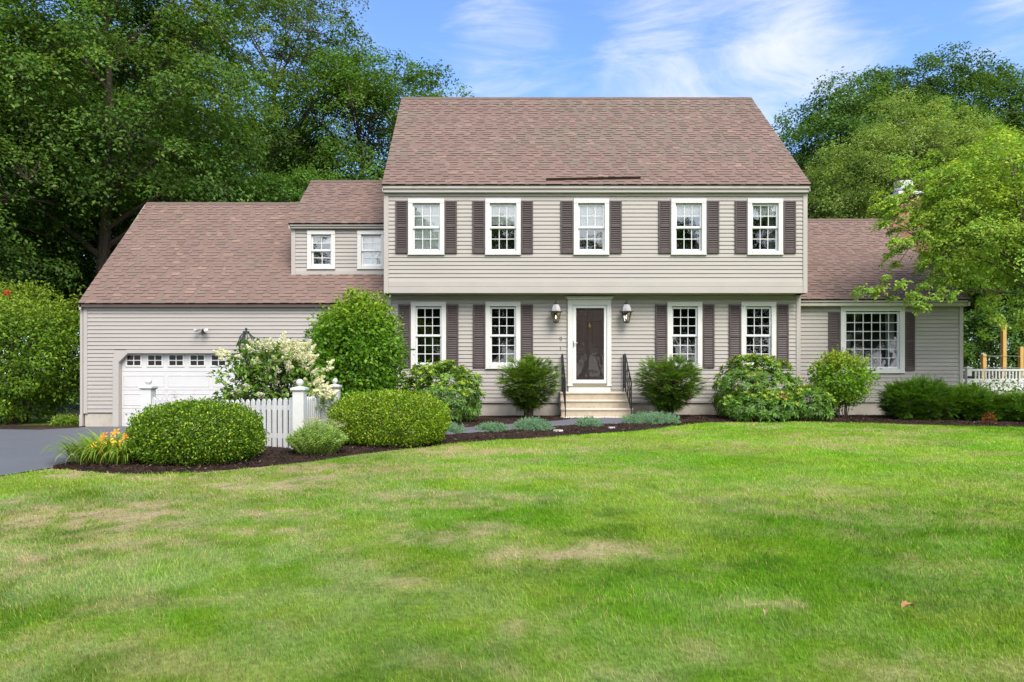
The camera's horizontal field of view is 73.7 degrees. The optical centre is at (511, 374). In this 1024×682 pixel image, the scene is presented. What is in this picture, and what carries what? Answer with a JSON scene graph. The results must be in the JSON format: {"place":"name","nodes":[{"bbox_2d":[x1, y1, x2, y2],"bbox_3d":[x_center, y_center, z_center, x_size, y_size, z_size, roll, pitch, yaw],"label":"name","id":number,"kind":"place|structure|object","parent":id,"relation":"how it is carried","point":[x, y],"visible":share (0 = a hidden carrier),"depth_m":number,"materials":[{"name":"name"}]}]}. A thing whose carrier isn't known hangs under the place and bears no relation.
{"place":"outdoors","nodes":[
{"label":"outdoors","id":0,"kind":"place"},
{"bbox_2d":[0,429,34,433],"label":"driveway apron","id":1,"kind":"object","parent":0,"point":[4,431],"visible":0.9,"depth_m":17.34,"materials":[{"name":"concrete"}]},
{"bbox_2d":[1,420,68,424],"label":"grass","id":2,"kind":"structure","parent":0,"point":[40,422],"depth_m":19.83,"materials":[{"name":"green plant"}]},
{"bbox_2d":[0,426,129,474],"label":"driveway","id":3,"kind":"structure","parent":0,"point":[20,452],"depth_m":11.84,"materials":[{"name":"grey asphalt"}]},
{"bbox_2d":[156,388,192,401],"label":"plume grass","id":4,"kind":"object","parent":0,"point":[174,396],"depth_m":12.74,"materials":[{"name":"white plant"}]},
{"bbox_2d":[367,418,645,435],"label":"walkway","id":5,"kind":"structure","parent":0,"point":[564,422],"depth_m":15.10,"materials":[{"name":"concrete"}]},
{"bbox_2d":[0,375,1023,681],"bbox_3d":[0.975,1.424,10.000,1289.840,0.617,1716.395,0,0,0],"label":"lawn","id":6,"kind":"structure","parent":0,"point":[506,607],"depth_m":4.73,"materials":[{"name":"plant"}]},
{"bbox_2d":[0,271,81,424],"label":"flowering shrub","id":7,"kind":"object","parent":6,"relation":"on","point":[60,365],"visible":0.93,"depth_m":19.07,"materials":[{"name":"green plant"}]},
{"bbox_2d":[0,425,85,429],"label":"mulch strip","id":8,"kind":"object","parent":6,"relation":"on","point":[33,427],"visible":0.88,"depth_m":17.94,"materials":[{"name":"brown soil"}]},
{"bbox_2d":[47,413,78,425],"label":"ground fern","id":9,"kind":"object","parent":8,"relation":"on","point":[73,420],"visible":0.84,"depth_m":18.25,"materials":[{"name":"green plant"}]},
{"bbox_2d":[0,204,87,366],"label":"understory tree","id":10,"kind":"object","parent":6,"relation":"on","point":[36,275],"depth_m":27.54,"materials":[{"name":"green plant"}]},
{"bbox_2d":[0,192,95,359],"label":"understory tree","id":11,"kind":"object","parent":6,"relation":"on","point":[27,234],"visible":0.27,"depth_m":24.71,"materials":[{"name":"green plant"}]},
{"bbox_2d":[0,0,147,298],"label":"oak tree","id":12,"kind":"object","parent":6,"relation":"on","point":[11,151],"visible":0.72,"depth_m":22.61,"materials":[{"name":"green plant"}]},
{"bbox_2d":[1,12,173,400],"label":"tall tree","id":13,"kind":"object","parent":6,"relation":"on","point":[84,120],"depth_m":34.14,"materials":[{"name":"green plant"}]},
{"bbox_2d":[31,174,147,355],"bbox_3d":[-16.911,-3.337,28.900,6.914,9.967,6.112,0,0,37],"label":"understory tree","id":14,"kind":"object","parent":6,"relation":"on","point":[91,261],"visible":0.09,"depth_m":27.09,"materials":[{"name":"green plant"}]},
{"bbox_2d":[0,21,236,260],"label":"oak tree","id":15,"kind":"object","parent":6,"relation":"on","point":[115,101],"visible":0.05,"depth_m":32.16,"materials":[{"name":"green plant"}]},
{"bbox_2d":[0,0,294,274],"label":"oak tree","id":16,"kind":"object","parent":6,"relation":"on","point":[153,182],"visible":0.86,"depth_m":23.32,"materials":[{"name":"green plant"}]},
{"bbox_2d":[61,0,260,219],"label":"tall tree","id":17,"kind":"object","parent":6,"relation":"on","point":[122,89],"visible":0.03,"depth_m":35.09,"materials":[{"name":"green plant"}]},
{"bbox_2d":[159,163,266,201],"bbox_3d":[-11.977,-3.584,29.382,6.434,10.492,7.278,0,0,21],"label":"understory tree","id":18,"kind":"object","parent":6,"relation":"on","point":[237,197],"depth_m":28.03,"materials":[{"name":"green plant"}]},
{"bbox_2d":[149,0,386,190],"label":"tall tree","id":19,"kind":"object","parent":6,"relation":"on","point":[284,41],"visible":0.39,"depth_m":32.63,"materials":[{"name":"green plant"}]},
{"bbox_2d":[219,113,342,186],"bbox_3d":[-14.328,-6.942,41.458,10.401,17.239,10.806,0,0,33],"label":"tall tree","id":20,"kind":"object","parent":6,"relation":"on","point":[282,155],"visible":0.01,"depth_m":40.00,"materials":[{"name":"green plant"}]},
{"bbox_2d":[237,163,352,201],"bbox_3d":[-8.738,-3.584,28.529,7.278,10.492,6.434,0,0,0],"label":"understory tree","id":21,"kind":"object","parent":6,"relation":"on","point":[291,192],"visible":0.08,"depth_m":27.55,"materials":[{"name":"green plant"}]},
{"bbox_2d":[238,36,461,193],"bbox_3d":[-7.682,-7.379,33.539,11.375,18.147,10.949,0,0,0],"label":"tall tree","id":22,"kind":"object","parent":6,"relation":"on","point":[372,92],"visible":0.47,"depth_m":31.39,"materials":[{"name":"green plant"}]},
{"bbox_2d":[354,82,473,179],"bbox_3d":[-3.948,-6.330,35.455,7.046,16.025,9.092,0,0,-43],"label":"tall tree","id":23,"kind":"object","parent":6,"relation":"on","point":[461,94],"visible":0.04,"depth_m":34.45,"materials":[{"name":"green plant"}]},
{"bbox_2d":[78,97,970,426],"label":"house","id":24,"kind":"structure","parent":6,"relation":"on","point":[478,235],"depth_m":18.28,"materials":[{"name":"wood"}]},
{"bbox_2d":[193,328,207,334],"bbox_3d":[-8.247,-1.144,18.134,0.315,0.182,0.317,0,0,40],"label":"floodlight","id":25,"kind":"object","parent":24,"relation":"attached to","point":[204,330],"visible":1,"depth_m":18.10,"materials":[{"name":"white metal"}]},
{"bbox_2d":[122,353,289,425],"bbox_3d":[-8.118,0.432,18.426,4.853,2.031,0.068,0,0,0],"label":"garage door","id":26,"kind":"structure","parent":24,"relation":"in","point":[180,372],"depth_m":18.41,"materials":[{"name":"white paint"}]},
{"bbox_2d":[307,230,335,268],"bbox_3d":[-5.303,-3.455,19.037,0.787,1.079,0.206,0,0,0],"label":"window","id":27,"kind":"structure","parent":24,"relation":"in","point":[321,237],"depth_m":18.95,"materials":[{"name":"white paint"}]},
{"bbox_2d":[357,230,383,268],"bbox_3d":[-3.911,-3.455,19.037,0.787,1.079,0.206,0,0,0],"label":"window","id":28,"kind":"structure","parent":24,"relation":"in","point":[370,243],"depth_m":19.01,"materials":[{"name":"white paint"}]},
{"bbox_2d":[408,199,444,254],"bbox_3d":[-2.221,-3.816,17.737,0.948,1.459,0.206,0,0,0],"label":"window","id":29,"kind":"structure","parent":24,"relation":"in","point":[425,216],"depth_m":17.72,"materials":[{"name":"white paint"}]},
{"bbox_2d":[410,302,445,368],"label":"window","id":30,"kind":"structure","parent":24,"relation":"in","point":[428,319],"depth_m":18.18,"materials":[{"name":"white paint"}]},
{"bbox_2d":[485,199,520,254],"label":"window","id":31,"kind":"structure","parent":24,"relation":"in","point":[502,216],"depth_m":17.72,"materials":[{"name":"white paint"}]},
{"bbox_2d":[485,302,520,368],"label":"window","id":32,"kind":"structure","parent":24,"relation":"in","point":[502,319],"depth_m":18.17,"materials":[{"name":"white paint"}]},
{"bbox_2d":[550,300,562,322],"bbox_3d":[1.155,-1.641,17.903,0.333,0.621,0.425,0,0,0],"label":"wall lantern","id":33,"kind":"object","parent":24,"relation":"attached to","point":[555,308],"depth_m":17.82,"materials":[{"name":"metal"}]},
{"bbox_2d":[573,305,606,383],"bbox_3d":[2.058,-0.789,18.061,0.895,2.073,0.094,0,0,0],"label":"storm door","id":34,"kind":"structure","parent":24,"relation":"in","point":[575,381],"depth_m":18.07,"materials":[{"name":"white metal"}]},
{"bbox_2d":[576,308,603,379],"bbox_3d":[2.058,-0.787,18.152,0.843,2.069,0.095,0,0,0],"label":"front door","id":35,"kind":"structure","parent":24,"relation":"in","point":[589,321],"depth_m":18.15,"materials":[{"name":"brown wood"}]},
{"bbox_2d":[573,199,609,254],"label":"window","id":36,"kind":"structure","parent":24,"relation":"in","point":[591,216],"depth_m":17.75,"materials":[{"name":"white paint"}]},
{"bbox_2d":[620,300,633,322],"bbox_3d":[3.000,-1.641,17.903,0.333,0.621,0.425,0,0,0],"label":"wall lantern","id":37,"kind":"object","parent":24,"relation":"attached to","point":[626,309],"depth_m":17.83,"materials":[{"name":"metal"}]},
{"bbox_2d":[667,302,702,368],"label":"window","id":38,"kind":"structure","parent":24,"relation":"in","point":[684,319],"depth_m":18.17,"materials":[{"name":"white paint"}]},
{"bbox_2d":[671,199,706,254],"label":"window","id":39,"kind":"structure","parent":24,"relation":"in","point":[688,216],"depth_m":17.72,"materials":[{"name":"white paint"}]},
{"bbox_2d":[741,302,775,368],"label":"window","id":40,"kind":"structure","parent":24,"relation":"in","point":[758,319],"depth_m":18.14,"materials":[{"name":"white paint"}]},
{"bbox_2d":[747,199,783,254],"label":"window","id":41,"kind":"structure","parent":24,"relation":"in","point":[764,216],"depth_m":17.72,"materials":[{"name":"white paint"}]},
{"bbox_2d":[840,307,905,372],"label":"window","id":42,"kind":"structure","parent":24,"relation":"in","point":[879,331],"depth_m":18.65,"materials":[{"name":"glass"}]},
{"bbox_2d":[53,414,1023,473],"bbox_3d":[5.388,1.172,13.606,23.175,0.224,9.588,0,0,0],"label":"mulch bed","id":43,"kind":"object","parent":6,"relation":"on","point":[289,455],"visible":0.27,"depth_m":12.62,"materials":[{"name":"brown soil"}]},
{"bbox_2d":[38,429,169,464],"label":"daylily","id":44,"kind":"object","parent":43,"relation":"on","point":[112,449],"visible":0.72,"depth_m":9.49,"materials":[{"name":"green plant"}]},
{"bbox_2d":[123,395,269,466],"bbox_3d":[-4.522,0.805,9.847,1.893,0.995,1.514,0,0,0],"label":"boxwood shrub","id":45,"kind":"object","parent":43,"relation":"on","point":[239,427],"visible":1,"depth_m":9.39,"materials":[{"name":"green plant"}]},
{"bbox_2d":[138,378,341,448],"bbox_3d":[-4.956,0.695,12.075,3.316,1.253,2.383,0,0,0],"label":"picket fence","id":46,"kind":"object","parent":43,"relation":"on","point":[301,406],"visible":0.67,"depth_m":11.18,"materials":[{"name":"white paint"}]},
{"bbox_2d":[238,328,253,370],"bbox_3d":[-5.451,0.222,14.000,0.356,2.356,0.315,0,0,0],"label":"post lamp","id":47,"kind":"object","parent":43,"relation":"on","point":[243,335],"visible":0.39,"depth_m":13.99,"materials":[{"name":"black metal"}]},
{"bbox_2d":[206,330,339,433],"bbox_3d":[-4.357,0.217,12.289,2.434,2.040,3.026,0,0,0],"label":"hydrangea","id":48,"kind":"object","parent":43,"relation":"on","point":[289,362],"visible":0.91,"depth_m":12.21,"materials":[{"name":"white plant"}]},
{"bbox_2d":[285,417,348,455],"bbox_3d":[-3.019,0.953,10.542,0.994,0.599,0.871,0,0,0],"label":"stonecrop","id":49,"kind":"object","parent":43,"relation":"on","point":[317,438],"visible":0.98,"depth_m":10.39,"materials":[{"name":"green plant"}]},
{"bbox_2d":[302,284,419,427],"bbox_3d":[-3.291,-0.349,14.532,2.539,3.075,2.748,0,0,0],"label":"tall shrub","id":50,"kind":"object","parent":43,"relation":"on","point":[352,333],"visible":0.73,"depth_m":13.98,"materials":[{"name":"green plant"}]},
{"bbox_2d":[324,388,451,446],"bbox_3d":[-2.129,0.735,11.886,2.230,1.038,1.837,0,0,0],"label":"boxwood shrub","id":51,"kind":"object","parent":43,"relation":"on","point":[429,423],"visible":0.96,"depth_m":11.36,"materials":[{"name":"green plant"}]},
{"bbox_2d":[398,359,486,421],"bbox_3d":[-1.643,0.399,15.886,2.152,1.540,2.443,0,0,0],"label":"rhododendron","id":52,"kind":"object","parent":43,"relation":"on","point":[472,407],"visible":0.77,"depth_m":15.40,"materials":[{"name":"green plant"}]},
{"bbox_2d":[446,422,466,433],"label":"blue juniper","id":53,"kind":"object","parent":43,"relation":"on","point":[455,427],"visible":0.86,"depth_m":13.25,"materials":[{"name":"grey plant"}]},
{"bbox_2d":[475,421,510,431],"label":"blue juniper","id":54,"kind":"object","parent":43,"relation":"on","point":[491,426],"visible":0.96,"depth_m":13.61,"materials":[{"name":"grey plant"}]},
{"bbox_2d":[493,353,562,417],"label":"yew shrub","id":55,"kind":"object","parent":43,"relation":"on","point":[527,392],"visible":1,"depth_m":16.61,"materials":[{"name":"green plant"}]},
{"bbox_2d":[512,416,554,430],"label":"blue juniper","id":56,"kind":"object","parent":43,"relation":"on","point":[527,423],"visible":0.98,"depth_m":13.81,"materials":[{"name":"grey plant"}]},
{"bbox_2d":[575,415,603,426],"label":"blue juniper","id":57,"kind":"object","parent":43,"relation":"on","point":[586,421],"visible":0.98,"depth_m":14.54,"materials":[{"name":"grey plant"}]},
{"bbox_2d":[559,392,632,417],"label":"front steps","id":58,"kind":"structure","parent":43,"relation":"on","point":[602,404],"depth_m":17.43,"materials":[{"name":"stone"}]},
{"bbox_2d":[561,354,565,416],"bbox_3d":[1.316,0.280,17.428,0.038,1.640,1.277,0,0,0],"label":"handrail","id":59,"kind":"object","parent":58,"relation":"on","point":[563,384],"visible":0.96,"depth_m":17.40,"materials":[{"name":"black metal"}]},
{"bbox_2d":[623,354,631,413],"bbox_3d":[2.943,0.280,17.428,0.038,1.640,1.277,0,0,0],"label":"handrail","id":60,"kind":"object","parent":58,"relation":"on","point":[625,377],"visible":0.98,"depth_m":17.40,"materials":[{"name":"black metal"}]},
{"bbox_2d":[621,410,680,424],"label":"blue juniper","id":61,"kind":"object","parent":43,"relation":"on","point":[650,417],"visible":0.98,"depth_m":15.17,"materials":[{"name":"grey plant"}]},
{"bbox_2d":[630,352,710,417],"bbox_3d":[3.918,0.303,16.874,2.029,1.726,2.040,0,0,0],"label":"yew shrub","id":62,"kind":"object","parent":43,"relation":"on","point":[666,394],"visible":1,"depth_m":16.62,"materials":[{"name":"green plant"}]},
{"bbox_2d":[710,353,803,418],"bbox_3d":[6.105,0.311,17.069,2.383,1.693,1.928,0,0,0],"label":"rhododendron","id":63,"kind":"object","parent":43,"relation":"on","point":[757,377],"visible":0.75,"depth_m":16.68,"materials":[{"name":"green plant"}]},
{"bbox_2d":[717,387,803,422],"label":"rhododendron","id":64,"kind":"object","parent":43,"relation":"on","point":[733,410],"visible":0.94,"depth_m":15.91,"materials":[{"name":"green plant"}]},
{"bbox_2d":[777,384,839,419],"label":"rhododendron","id":65,"kind":"object","parent":43,"relation":"on","point":[817,407],"visible":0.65,"depth_m":16.08,"materials":[{"name":"green plant"}]},
{"bbox_2d":[800,344,887,417],"bbox_3d":[8.192,0.199,16.956,1.839,1.905,1.719,0,0,-39],"label":"leggy shrub","id":66,"kind":"object","parent":43,"relation":"on","point":[833,362],"visible":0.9,"depth_m":16.73,"materials":[{"name":"green plant"}]},
{"bbox_2d":[874,373,963,419],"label":"yew shrub","id":67,"kind":"object","parent":43,"relation":"on","point":[921,398],"visible":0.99,"depth_m":16.09,"materials":[{"name":"green plant"}]},
{"bbox_2d":[939,382,1012,420],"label":"yew shrub","id":68,"kind":"object","parent":43,"relation":"on","point":[977,401],"visible":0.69,"depth_m":15.92,"materials":[{"name":"green plant"}]},
{"bbox_2d":[980,411,996,423],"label":"dead sprig","id":69,"kind":"object","parent":43,"relation":"on","point":[984,419],"visible":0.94,"depth_m":15.15,"materials":[{"name":"brown plant"}]},
{"bbox_2d":[959,374,1023,394],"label":"broadleaf sprigs","id":70,"kind":"object","parent":43,"relation":"on","point":[1002,386],"visible":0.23,"depth_m":16.88,"materials":[{"name":"white plant"}]},
{"bbox_2d":[986,388,1023,421],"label":"yew shrub","id":71,"kind":"object","parent":43,"relation":"on","point":[1013,409],"visible":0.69,"depth_m":15.68,"materials":[{"name":"green plant"}]},
{"bbox_2d":[805,167,883,218],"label":"locust tree","id":72,"kind":"object","parent":6,"relation":"on","point":[814,203],"visible":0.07,"depth_m":26.46,"materials":[{"name":"green plant"}]},
{"bbox_2d":[772,64,986,260],"bbox_3d":[15.852,-6.343,31.369,10.862,16.006,10.199,0,0,0],"label":"maple tree","id":73,"kind":"object","parent":6,"relation":"on","point":[831,119],"visible":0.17,"depth_m":29.69,"materials":[{"name":"green plant"}]},
{"bbox_2d":[901,600,914,608],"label":"fallen leaf","id":74,"kind":"object","parent":6,"relation":"on","point":[904,603],"visible":1,"depth_m":3.94,"materials":[{"name":"plant"}]},
{"bbox_2d":[803,86,1023,334],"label":"locust tree","id":75,"kind":"object","parent":6,"relation":"on","point":[917,136],"visible":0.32,"depth_m":25.11,"materials":[{"name":"green plant"}]},
{"bbox_2d":[831,41,1022,248],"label":"pine like tree","id":76,"kind":"object","parent":6,"relation":"on","point":[959,83],"visible":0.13,"depth_m":31.55,"materials":[{"name":"plant"}]},
{"bbox_2d":[850,124,1023,341],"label":"ornamental tree","id":77,"kind":"object","parent":6,"relation":"on","point":[979,262],"visible":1,"depth_m":16.67,"materials":[{"name":"green plant"}]},
{"bbox_2d":[932,224,985,339],"bbox_3d":[16.623,-2.203,27.901,4.633,7.554,5.240,0,0,-25],"label":"understory tree","id":78,"kind":"object","parent":6,"relation":"on","point":[953,281],"visible":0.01,"depth_m":26.16,"materials":[{"name":"green plant"}]},
{"bbox_2d":[912,57,1023,371],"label":"maple tree","id":79,"kind":"object","parent":6,"relation":"on","point":[1013,82],"visible":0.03,"depth_m":33.49,"materials":[{"name":"green plant"}]},
{"bbox_2d":[963,319,987,383],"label":"understory tree","id":80,"kind":"object","parent":6,"relation":"on","point":[969,354],"visible":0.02,"depth_m":23.50,"materials":[{"name":"green plant"}]},
{"bbox_2d":[981,354,986,378],"bbox_3d":[14.853,0.329,21.500,0.116,1.942,0.116,0,0,0],"label":"garden post","id":81,"kind":"object","parent":6,"relation":"on","point":[983,361],"visible":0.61,"depth_m":21.44,"materials":[{"name":"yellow wood"}]},
{"bbox_2d":[955,195,1023,364],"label":"understory tree","id":82,"kind":"object","parent":6,"relation":"on","point":[1003,299],"visible":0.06,"depth_m":25.17,"materials":[{"name":"green plant"}]},
{"bbox_2d":[957,258,1023,385],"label":"understory tree","id":83,"kind":"object","parent":6,"relation":"on","point":[992,356],"visible":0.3,"depth_m":23.60,"materials":[{"name":"green plant"}]},
{"bbox_2d":[963,366,1023,394],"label":"vinyl fence","id":84,"kind":"object","parent":6,"relation":"on","point":[968,376],"visible":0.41,"depth_m":19.18,"materials":[{"name":"white plastic"}]},
{"bbox_2d":[1000,325,1006,378],"bbox_3d":[15.483,-0.128,21.500,0.116,2.856,0.116,0,0,0],"label":"garden post","id":85,"kind":"object","parent":6,"relation":"on","point":[1003,349],"visible":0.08,"depth_m":21.44,"materials":[{"name":"yellow wood"}]},
{"bbox_2d":[1018,347,1023,378],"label":"garden post","id":86,"kind":"object","parent":6,"relation":"on","point":[1021,358],"visible":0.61,"depth_m":21.44,"materials":[{"name":"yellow wood"}]},
{"bbox_2d":[3,0,1023,374],"label":"sky","id":87,"kind":"structure","parent":0,"point":[770,52],"materials":[{"name":"blue"}]}
]}

